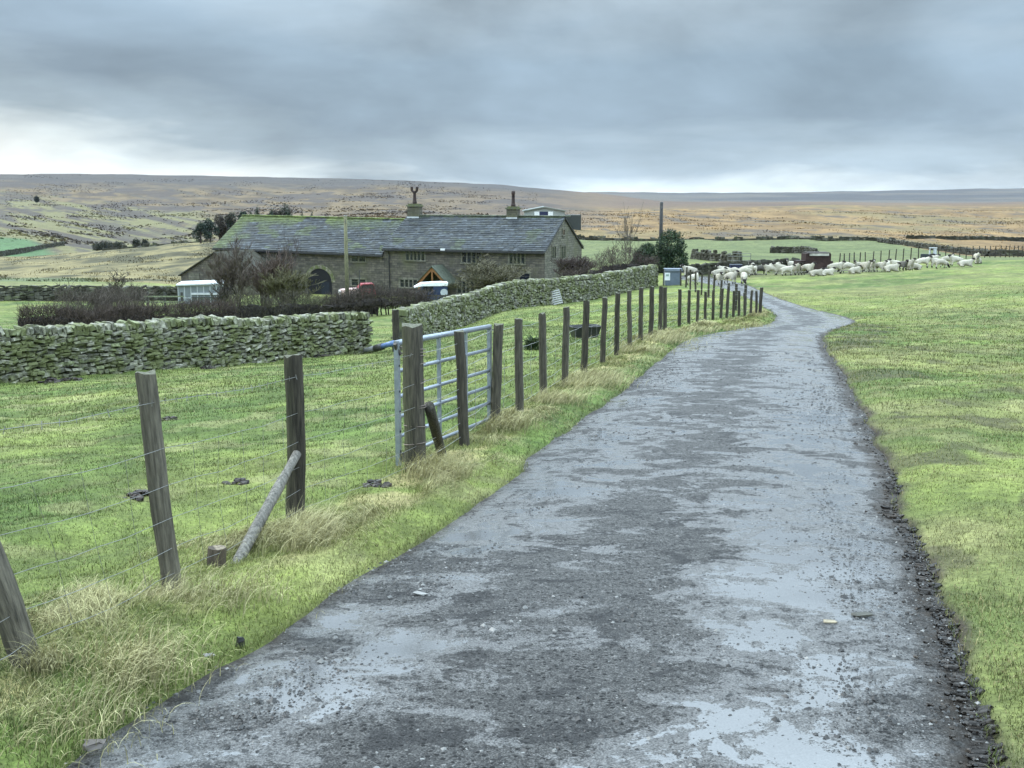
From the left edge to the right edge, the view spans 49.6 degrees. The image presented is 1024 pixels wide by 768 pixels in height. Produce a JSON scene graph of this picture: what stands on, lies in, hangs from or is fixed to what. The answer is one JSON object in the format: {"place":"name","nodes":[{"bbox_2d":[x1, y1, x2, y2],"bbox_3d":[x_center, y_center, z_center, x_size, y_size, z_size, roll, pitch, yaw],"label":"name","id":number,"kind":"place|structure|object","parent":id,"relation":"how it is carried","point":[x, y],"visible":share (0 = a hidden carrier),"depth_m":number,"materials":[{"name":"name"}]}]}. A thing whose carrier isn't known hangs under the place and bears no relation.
{"place":"outdoors","nodes":[
{"label":"outdoors","id":0,"kind":"place"},
{"bbox_2d":[0,174,1023,767],"bbox_3d":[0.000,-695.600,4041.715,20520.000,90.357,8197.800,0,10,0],"label":"ground","id":1,"kind":"structure","parent":0,"point":[996,272],"depth_m":18.50,"materials":[{"name":"plant"}]},
{"bbox_2d":[0,241,66,256],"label":"field wall","id":2,"kind":"structure","parent":1,"relation":"on","point":[25,249],"depth_m":378.43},
{"bbox_2d":[36,378,63,383],"bbox_3d":[-11.339,-0.065,27.322,0.699,0.170,0.458,-6,11,-33],"label":"molehill","id":3,"kind":"object","parent":1,"relation":"on","point":[51,380],"visible":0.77,"depth_m":27.24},
{"bbox_2d":[57,377,82,380],"bbox_3d":[-10.973,-0.107,27.606,0.673,0.144,0.516,0,10,0],"label":"molehill","id":4,"kind":"object","parent":1,"relation":"on","point":[73,378],"visible":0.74,"depth_m":27.53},
{"bbox_2d":[0,284,177,301],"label":"field wall","id":5,"kind":"structure","parent":1,"relation":"on","point":[27,293],"depth_m":86.67,"materials":[{"name":"stone"}]},
{"bbox_2d":[91,241,101,250],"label":"thorn bush","id":6,"kind":"object","parent":1,"relation":"on","point":[95,247],"visible":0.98,"depth_m":297.65,"materials":[{"name":"green plant"}]},
{"bbox_2d":[42,279,163,318],"bbox_3d":[-21.736,-4.239,59.430,3.638,3.137,6.832,5,11,28],"label":"hedge","id":7,"kind":"object","parent":1,"relation":"on","point":[96,298],"visible":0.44,"depth_m":58.77,"materials":[{"name":"plant"}]},
{"bbox_2d":[78,270,132,303],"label":"bare tree","id":8,"kind":"object","parent":1,"relation":"on","point":[114,287],"visible":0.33,"depth_m":66.10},
{"bbox_2d":[99,241,114,248],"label":"thorn bush","id":9,"kind":"object","parent":1,"relation":"on","point":[104,246],"visible":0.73,"depth_m":297.49,"materials":[{"name":"green plant"}]},
{"bbox_2d":[13,296,244,326],"bbox_3d":[-19.463,-3.626,57.777,12.449,2.289,3.018,-9,13,-41],"label":"hedge","id":10,"kind":"object","parent":1,"relation":"on","point":[114,313],"visible":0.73,"depth_m":56.70,"materials":[{"name":"plant"}]},
{"bbox_2d":[123,489,148,501],"bbox_3d":[-3.093,0.924,9.238,0.268,0.061,0.265,0,10,0],"label":"rock","id":11,"kind":"object","parent":1,"relation":"on","point":[138,492],"visible":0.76,"depth_m":9.19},
{"bbox_2d":[102,240,213,250],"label":"field wall","id":12,"kind":"structure","parent":1,"relation":"on","point":[146,245],"depth_m":255.97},
{"bbox_2d":[144,292,184,309],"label":"rail fence","id":13,"kind":"object","parent":1,"relation":"on","point":[164,296],"visible":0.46,"depth_m":74.01,"materials":[{"name":"brown wood"}]},
{"bbox_2d":[0,311,373,382],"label":"dry stone wall","id":14,"kind":"structure","parent":1,"relation":"on","point":[31,352],"depth_m":31.24,"materials":[{"name":"stone"}]},
{"bbox_2d":[176,280,222,304],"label":"greenhouse","id":15,"kind":"object","parent":1,"relation":"on","point":[194,289],"visible":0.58,"depth_m":91.97,"materials":[{"name":"glass"}]},
{"bbox_2d":[191,221,212,242],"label":"round tree","id":16,"kind":"object","parent":1,"relation":"on","point":[200,227],"visible":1,"depth_m":203.14,"materials":[{"name":"green plant"}]},
{"bbox_2d":[203,217,219,242],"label":"round tree","id":17,"kind":"object","parent":1,"relation":"on","point":[210,226],"visible":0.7,"depth_m":205.75,"materials":[{"name":"green plant"}]},
{"bbox_2d":[0,323,426,668],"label":"wire fence","id":18,"kind":"object","parent":1,"relation":"on","point":[15,624],"visible":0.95,"depth_m":6.20,"materials":[{"name":"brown wood"}]},
{"bbox_2d":[207,545,226,567],"bbox_3d":[-1.729,1.058,6.500,0.120,0.219,0.111,0,10,0],"label":"post stump","id":19,"kind":"object","parent":1,"relation":"on","point":[214,550],"visible":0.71,"depth_m":6.45,"materials":[{"name":"brown wood"}]},
{"bbox_2d":[204,283,234,308],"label":"bare shrub","id":20,"kind":"object","parent":1,"relation":"on","point":[222,293],"visible":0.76,"depth_m":83.87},
{"bbox_2d":[213,213,227,239],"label":"round tree","id":21,"kind":"object","parent":1,"relation":"on","point":[219,221],"visible":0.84,"depth_m":209.47,"materials":[{"name":"green plant"}]},
{"bbox_2d":[178,249,272,294],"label":"stone outbuilding","id":22,"kind":"structure","parent":1,"relation":"on","point":[194,272],"depth_m":119.64,"materials":[{"name":"stone"}]},
{"bbox_2d":[189,273,199,280],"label":"window","id":23,"kind":"structure","parent":22,"relation":"in","point":[192,276],"depth_m":119.88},
{"bbox_2d":[199,233,256,301],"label":"bare tree","id":24,"kind":"object","parent":1,"relation":"on","point":[229,272],"visible":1,"depth_m":84.50,"materials":[{"name":"plant"}]},
{"bbox_2d":[224,211,237,230],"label":"round tree","id":25,"kind":"object","parent":1,"relation":"on","point":[231,220],"visible":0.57,"depth_m":207.31,"materials":[{"name":"green plant"}]},
{"bbox_2d":[222,478,248,484],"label":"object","id":26,"kind":"object","parent":1,"relation":"on","point":[241,481],"visible":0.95,"depth_m":9.63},
{"bbox_2d":[236,636,244,647],"bbox_3d":[-1.270,1.208,5.183,0.040,0.060,0.032,-5,11,-28],"label":"stone chip","id":27,"kind":"object","parent":1,"relation":"on","point":[240,640],"visible":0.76,"depth_m":5.17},
{"bbox_2d":[244,249,296,303],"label":"bare shrub","id":28,"kind":"object","parent":1,"relation":"on","point":[265,268],"visible":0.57,"depth_m":89.38,"materials":[{"name":"plant"}]},
{"bbox_2d":[276,227,301,276],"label":"bare tree","id":29,"kind":"object","parent":1,"relation":"on","point":[294,245],"visible":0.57,"depth_m":99.09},
{"bbox_2d":[256,264,326,304],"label":"bare shrub","id":30,"kind":"object","parent":1,"relation":"on","point":[284,281],"visible":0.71,"depth_m":86.31,"materials":[{"name":"plant"}]},
{"bbox_2d":[223,288,378,317],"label":"hedge","id":31,"kind":"object","parent":1,"relation":"on","point":[265,308],"visible":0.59,"depth_m":73.17,"materials":[{"name":"plant"}]},
{"bbox_2d":[212,214,404,293],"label":"stone barn","id":32,"kind":"structure","parent":1,"relation":"on","point":[321,253],"depth_m":122.91,"materials":[{"name":"stone"}]},
{"bbox_2d":[308,269,331,293],"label":"door","id":33,"kind":"structure","parent":32,"relation":"in","point":[322,275],"depth_m":122.11,"materials":[{"name":"brown wood"}]},
{"bbox_2d":[321,282,329,293],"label":"door leaf","id":34,"kind":"structure","parent":32,"relation":"in","point":[326,285],"depth_m":121.84,"materials":[{"name":"blue wood"}]},
{"bbox_2d":[350,252,366,262],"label":"window","id":35,"kind":"structure","parent":32,"relation":"in","point":[353,259],"depth_m":119.72,"materials":[{"name":"grey glass"}]},
{"bbox_2d":[350,277,366,286],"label":"window","id":36,"kind":"structure","parent":32,"relation":"in","point":[354,281],"depth_m":120.27,"materials":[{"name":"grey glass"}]},
{"bbox_2d":[344,215,348,300],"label":"utility pole","id":37,"kind":"object","parent":1,"relation":"on","point":[346,253],"visible":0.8,"depth_m":77.47,"materials":[{"name":"brown wood"}]},
{"bbox_2d":[338,282,375,294],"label":"parked car","id":38,"kind":"object","parent":1,"relation":"on","point":[363,284],"visible":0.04,"depth_m":103.44,"materials":[{"name":"paint"}]},
{"bbox_2d":[362,479,391,487],"bbox_3d":[-1.090,0.810,8.980,0.237,0.059,0.251,0,10,0],"label":"molehill","id":39,"kind":"object","parent":1,"relation":"on","point":[381,484],"visible":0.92,"depth_m":8.94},
{"bbox_2d":[315,280,440,315],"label":"hedge","id":40,"kind":"object","parent":1,"relation":"on","point":[386,300],"visible":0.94,"depth_m":75.56,"materials":[{"name":"plant"}]},
{"bbox_2d":[363,340,393,353],"bbox_3d":[-4.419,-1.215,36.960,0.236,0.673,1.923,-7,12,-36],"label":"plastic pipe","id":41,"kind":"object","parent":1,"relation":"on","point":[377,347],"visible":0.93,"depth_m":36.85,"materials":[{"name":"plastic"}]},
{"bbox_2d":[0,308,774,767],"bbox_3d":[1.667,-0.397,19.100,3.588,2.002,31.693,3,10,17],"label":"dead grass","id":42,"kind":"structure","parent":1,"relation":"on","point":[436,465],"depth_m":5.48,"materials":[{"name":"plant"}]},
{"bbox_2d":[392,309,399,351],"bbox_3d":[-3.813,-1.661,36.428,0.218,1.590,0.232,6,11,30],"label":"gate post","id":43,"kind":"object","parent":1,"relation":"on","point":[395,323],"visible":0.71,"depth_m":36.31,"materials":[{"name":"brown wood"}]},
{"bbox_2d":[414,281,447,299],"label":"parked van","id":44,"kind":"object","parent":1,"relation":"on","point":[440,287],"visible":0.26,"depth_m":102.19,"materials":[{"name":"paint"}]},
{"bbox_2d":[393,324,491,465],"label":"field gate","id":45,"kind":"structure","parent":1,"relation":"on","point":[398,370],"depth_m":10.76,"materials":[{"name":"metal"}]},
{"bbox_2d":[382,187,583,294],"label":"farmhouse","id":46,"kind":"object","parent":1,"relation":"on","point":[418,247],"visible":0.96,"depth_m":116.32,"materials":[{"name":"stone"}]},
{"bbox_2d":[398,278,418,288],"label":"window","id":47,"kind":"structure","parent":46,"relation":"in","point":[408,283],"depth_m":117.80,"materials":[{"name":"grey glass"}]},
{"bbox_2d":[404,247,425,261],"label":"window","id":48,"kind":"structure","parent":46,"relation":"in","point":[411,256],"depth_m":117.00,"materials":[{"name":"grey glass"}]},
{"bbox_2d":[455,279,475,293],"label":"window","id":49,"kind":"structure","parent":46,"relation":"in","point":[458,291],"depth_m":115.41,"materials":[{"name":"grey glass"}]},
{"bbox_2d":[460,252,481,263],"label":"window","id":50,"kind":"structure","parent":46,"relation":"in","point":[468,257],"depth_m":114.62,"materials":[{"name":"grey glass"}]},
{"bbox_2d":[507,253,525,264],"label":"window","id":51,"kind":"structure","parent":46,"relation":"in","point":[521,258],"depth_m":112.60,"materials":[{"name":"grey glass"}]},
{"bbox_2d":[518,272,530,279],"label":"window","id":52,"kind":"structure","parent":46,"relation":"in","point":[527,275],"depth_m":112.52,"materials":[{"name":"glass"}]},
{"bbox_2d":[551,245,556,259],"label":"window","id":53,"kind":"structure","parent":46,"relation":"in","point":[553,247],"depth_m":113.61,"materials":[{"name":"grey glass"}]},
{"bbox_2d":[560,244,565,258],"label":"window","id":54,"kind":"structure","parent":46,"relation":"in","point":[562,247],"depth_m":116.09,"materials":[{"name":"grey glass"}]},
{"bbox_2d":[445,253,532,290],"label":"bare shrub","id":55,"kind":"object","parent":1,"relation":"on","point":[485,275],"visible":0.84,"depth_m":95.08,"materials":[{"name":"plant"}]},
{"bbox_2d":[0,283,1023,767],"bbox_3d":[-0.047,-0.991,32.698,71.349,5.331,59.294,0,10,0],"label":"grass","id":56,"kind":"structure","parent":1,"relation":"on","point":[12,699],"depth_m":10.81,"materials":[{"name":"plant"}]},
{"bbox_2d":[0,174,1023,283],"bbox_3d":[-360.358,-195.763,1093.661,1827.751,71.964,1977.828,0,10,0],"label":"moor grass","id":57,"kind":"structure","parent":1,"relation":"on","point":[48,235],"depth_m":615.25,"materials":[{"name":"plant"}]},
{"bbox_2d":[391,264,658,350],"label":"dry stone wall","id":58,"kind":"structure","parent":1,"relation":"on","point":[449,313],"depth_m":55.66,"materials":[{"name":"stone"}]},
{"bbox_2d":[523,333,547,349],"bbox_3d":[0.519,-0.835,24.210,0.596,0.561,0.495,0,10,0],"label":"evergreen bush","id":59,"kind":"object","parent":1,"relation":"on","point":[530,340],"visible":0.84,"depth_m":24.10,"materials":[{"name":"green plant"}]},
{"bbox_2d":[522,206,580,229],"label":"farm shed","id":60,"kind":"structure","parent":1,"relation":"on","point":[574,221],"depth_m":296.55,"materials":[{"name":"paint"}]},
{"bbox_2d":[550,289,562,304],"bbox_3d":[2.390,-4.661,59.759,0.540,0.860,0.120,-14,-5,-9],"label":"wooden pallet","id":61,"kind":"object","parent":1,"relation":"on","point":[559,294],"visible":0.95,"depth_m":59.71,"materials":[{"name":"paint"}]},
{"bbox_2d":[550,254,596,275],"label":"bare shrub","id":62,"kind":"object","parent":1,"relation":"on","point":[571,263],"visible":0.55,"depth_m":97.10,"materials":[{"name":"plant"}]},
{"bbox_2d":[557,263,589,277],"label":"hedge","id":63,"kind":"object","parent":1,"relation":"on","point":[583,270],"visible":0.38,"depth_m":92.05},
{"bbox_2d":[569,324,600,337],"bbox_3d":[1.905,-1.380,29.170,0.833,0.319,0.521,-3,10,-17],"label":"feed trough","id":64,"kind":"object","parent":1,"relation":"on","point":[595,329],"visible":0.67,"depth_m":29.02,"materials":[{"name":"paint"}]},
{"bbox_2d":[424,286,763,455],"bbox_3d":[3.424,-1.320,25.086,1.642,3.153,32.621,3,10,17],"label":"wire fence","id":65,"kind":"object","parent":1,"relation":"on","point":[462,402],"visible":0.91,"depth_m":14.86,"materials":[{"name":"brown wood"}]},
{"bbox_2d":[612,216,629,261],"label":"bare tree","id":66,"kind":"object","parent":1,"relation":"on","point":[624,244],"visible":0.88,"depth_m":87.33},
{"bbox_2d":[587,243,660,274],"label":"hedge","id":67,"kind":"object","parent":1,"relation":"on","point":[602,268],"visible":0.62,"depth_m":86.32,"materials":[{"name":"plant"}]},
{"bbox_2d":[620,201,643,261],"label":"bare tree","id":68,"kind":"object","parent":1,"relation":"on","point":[631,231],"visible":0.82,"depth_m":88.25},
{"bbox_2d":[631,242,653,265],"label":"evergreen bush","id":69,"kind":"object","parent":1,"relation":"on","point":[645,245],"visible":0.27,"depth_m":90.19,"materials":[{"name":"green plant"}]},
{"bbox_2d":[658,202,662,268],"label":"utility pole","id":70,"kind":"object","parent":1,"relation":"on","point":[661,220],"visible":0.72,"depth_m":90.94,"materials":[{"name":"brown wood"}]},
{"bbox_2d":[641,227,688,272],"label":"evergreen bush","id":71,"kind":"object","parent":1,"relation":"on","point":[667,255],"visible":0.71,"depth_m":89.06,"materials":[{"name":"green plant"}]},
{"bbox_2d":[663,268,682,285],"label":"storage bin","id":72,"kind":"object","parent":1,"relation":"on","point":[671,276],"visible":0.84,"depth_m":75.44,"materials":[{"name":"paint"}]},
{"bbox_2d":[687,272,698,284],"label":"sheep","id":73,"kind":"object","parent":1,"relation":"on","point":[692,276],"visible":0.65,"depth_m":74.67},
{"bbox_2d":[680,267,746,310],"bbox_3d":[10.307,-5.150,58.953,0.312,2.719,32.215,1,10,4],"label":"wire fence","id":74,"kind":"object","parent":1,"relation":"on","point":[721,284],"visible":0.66,"depth_m":58.41,"materials":[{"name":"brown wood"}]},
{"bbox_2d":[690,249,742,261],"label":"field wall","id":75,"kind":"structure","parent":1,"relation":"on","point":[707,255],"depth_m":104.83,"materials":[{"name":"stone"}]},
{"bbox_2d":[577,234,895,240],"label":"field wall","id":76,"kind":"structure","parent":1,"relation":"on","point":[813,237],"depth_m":220.03,"materials":[{"name":"stone"}]},
{"bbox_2d":[727,253,750,260],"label":"metal hurdle","id":77,"kind":"object","parent":1,"relation":"on","point":[739,256],"visible":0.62,"depth_m":96.48,"materials":[{"name":"metal"}]},
{"bbox_2d":[687,257,799,275],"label":"field wall","id":78,"kind":"structure","parent":1,"relation":"on","point":[704,268],"depth_m":85.43,"materials":[{"name":"stone"}]},
{"bbox_2d":[737,267,751,276],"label":"sheep","id":79,"kind":"object","parent":1,"relation":"on","point":[746,270],"visible":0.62,"depth_m":80.59},
{"bbox_2d":[761,263,776,274],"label":"sheep","id":80,"kind":"object","parent":1,"relation":"on","point":[769,268],"visible":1,"depth_m":81.57},
{"bbox_2d":[771,262,786,274],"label":"sheep","id":81,"kind":"object","parent":1,"relation":"on","point":[778,266],"visible":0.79,"depth_m":81.53},
{"bbox_2d":[779,264,795,275],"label":"sheep","id":82,"kind":"object","parent":1,"relation":"on","point":[787,268],"visible":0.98,"depth_m":80.59},
{"bbox_2d":[770,246,818,253],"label":"field wall","id":83,"kind":"structure","parent":1,"relation":"on","point":[791,250],"depth_m":137.72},
{"bbox_2d":[792,262,802,274],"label":"sheep","id":84,"kind":"object","parent":1,"relation":"on","point":[796,268],"visible":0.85,"depth_m":80.81},
{"bbox_2d":[801,262,815,274],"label":"sheep","id":85,"kind":"object","parent":1,"relation":"on","point":[809,267],"visible":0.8,"depth_m":80.44},
{"bbox_2d":[793,252,832,272],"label":"livestock trailer","id":86,"kind":"object","parent":1,"relation":"on","point":[822,259],"visible":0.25,"depth_m":83.92,"materials":[{"name":"metal"}]},
{"bbox_2d":[808,267,824,275],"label":"sheep","id":87,"kind":"object","parent":1,"relation":"on","point":[818,272],"visible":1,"depth_m":78.12},
{"bbox_2d":[822,267,836,275],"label":"sheep","id":88,"kind":"object","parent":1,"relation":"on","point":[825,272],"visible":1,"depth_m":78.11},
{"bbox_2d":[827,260,845,273],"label":"sheep","id":89,"kind":"object","parent":1,"relation":"on","point":[839,265],"visible":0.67,"depth_m":80.52},
{"bbox_2d":[837,262,854,272],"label":"sheep","id":90,"kind":"object","parent":1,"relation":"on","point":[848,265],"visible":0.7,"depth_m":81.02},
{"bbox_2d":[848,265,861,273],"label":"sheep","id":91,"kind":"object","parent":1,"relation":"on","point":[853,270],"visible":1,"depth_m":79.10},
{"bbox_2d":[859,260,872,271],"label":"sheep","id":92,"kind":"object","parent":1,"relation":"on","point":[865,265],"visible":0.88,"depth_m":80.34},
{"bbox_2d":[876,260,887,271],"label":"sheep","id":93,"kind":"object","parent":1,"relation":"on","point":[881,265],"visible":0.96,"depth_m":80.38},
{"bbox_2d":[883,262,901,271],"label":"sheep","id":94,"kind":"object","parent":1,"relation":"on","point":[890,267],"visible":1,"depth_m":79.55},
{"bbox_2d":[899,259,908,270],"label":"sheep","id":95,"kind":"object","parent":1,"relation":"on","point":[904,264],"visible":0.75,"depth_m":80.33},
{"bbox_2d":[907,263,921,269],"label":"sheep","id":96,"kind":"object","parent":1,"relation":"on","point":[916,266],"visible":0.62,"depth_m":81.50},
{"bbox_2d":[915,256,932,267],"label":"sheep","id":97,"kind":"object","parent":1,"relation":"on","point":[924,260],"visible":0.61,"depth_m":83.44},
{"bbox_2d":[920,247,936,257],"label":"tractor","id":98,"kind":"object","parent":1,"relation":"on","point":[934,253],"visible":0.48,"depth_m":103.25,"materials":[{"name":"paint"}]},
{"bbox_2d":[839,245,1023,268],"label":"wire fence","id":99,"kind":"object","parent":1,"relation":"on","point":[938,253],"visible":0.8,"depth_m":103.76,"materials":[{"name":"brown wood"}]},
{"bbox_2d":[934,259,949,268],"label":"sheep","id":100,"kind":"object","parent":1,"relation":"on","point":[941,261],"visible":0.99,"depth_m":81.50},
{"bbox_2d":[876,238,1023,255],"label":"field wall","id":101,"kind":"structure","parent":1,"relation":"on","point":[924,245],"depth_m":152.35,"materials":[{"name":"stone"}]},
{"bbox_2d":[947,254,963,265],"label":"sheep","id":102,"kind":"object","parent":1,"relation":"on","point":[954,259],"visible":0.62,"depth_m":84.42},
{"bbox_2d":[906,235,1023,240],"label":"field wall","id":103,"kind":"structure","parent":1,"relation":"on","point":[982,237],"depth_m":258.81,"materials":[{"name":"stone"}]},
{"bbox_2d":[957,258,975,266],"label":"sheep","id":104,"kind":"object","parent":1,"relation":"on","point":[963,263],"visible":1,"depth_m":81.47},
{"bbox_2d":[0,0,1023,192],"label":"sky","id":105,"kind":"structure","parent":0,"point":[659,96],"materials":[{"name":"grey"}]},
{"bbox_2d":[64,276,999,767],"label":"road","id":106,"kind":"structure","parent":0,"point":[480,666],"depth_m":5.59,"materials":[{"name":"asphalt"}]},
{"bbox_2d":[82,739,105,750],"bbox_3d":[-1.542,1.329,4.086,0.081,0.032,0.061,-1,10,-7],"label":"stone chip","id":107,"kind":"object","parent":106,"relation":"on","point":[93,744],"visible":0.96,"depth_m":4.07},
{"bbox_2d":[680,264,697,276],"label":"sheep","id":108,"kind":"object","parent":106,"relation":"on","point":[693,269],"visible":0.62,"depth_m":83.57},
{"bbox_2d":[711,267,727,278],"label":"sheep","id":109,"kind":"object","parent":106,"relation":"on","point":[717,271],"visible":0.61,"depth_m":79.63},
{"bbox_2d":[724,270,739,283],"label":"sheep","id":110,"kind":"object","parent":106,"relation":"on","point":[732,276],"visible":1,"depth_m":74.06},
{"bbox_2d":[740,272,747,283],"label":"sheep","id":111,"kind":"object","parent":106,"relation":"on","point":[743,276],"visible":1,"depth_m":73.48},
{"bbox_2d":[851,611,872,616],"bbox_3d":[1.791,1.178,5.677,0.113,0.019,0.054,-2,10,-11],"label":"stone","id":112,"kind":"object","parent":106,"relation":"on","point":[860,614],"visible":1,"depth_m":5.66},
{"bbox_2d":[815,335,1009,767],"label":"mud","id":113,"kind":"structure","parent":106,"relation":"on","point":[960,698],"depth_m":5.07,"materials":[{"name":"soil"}]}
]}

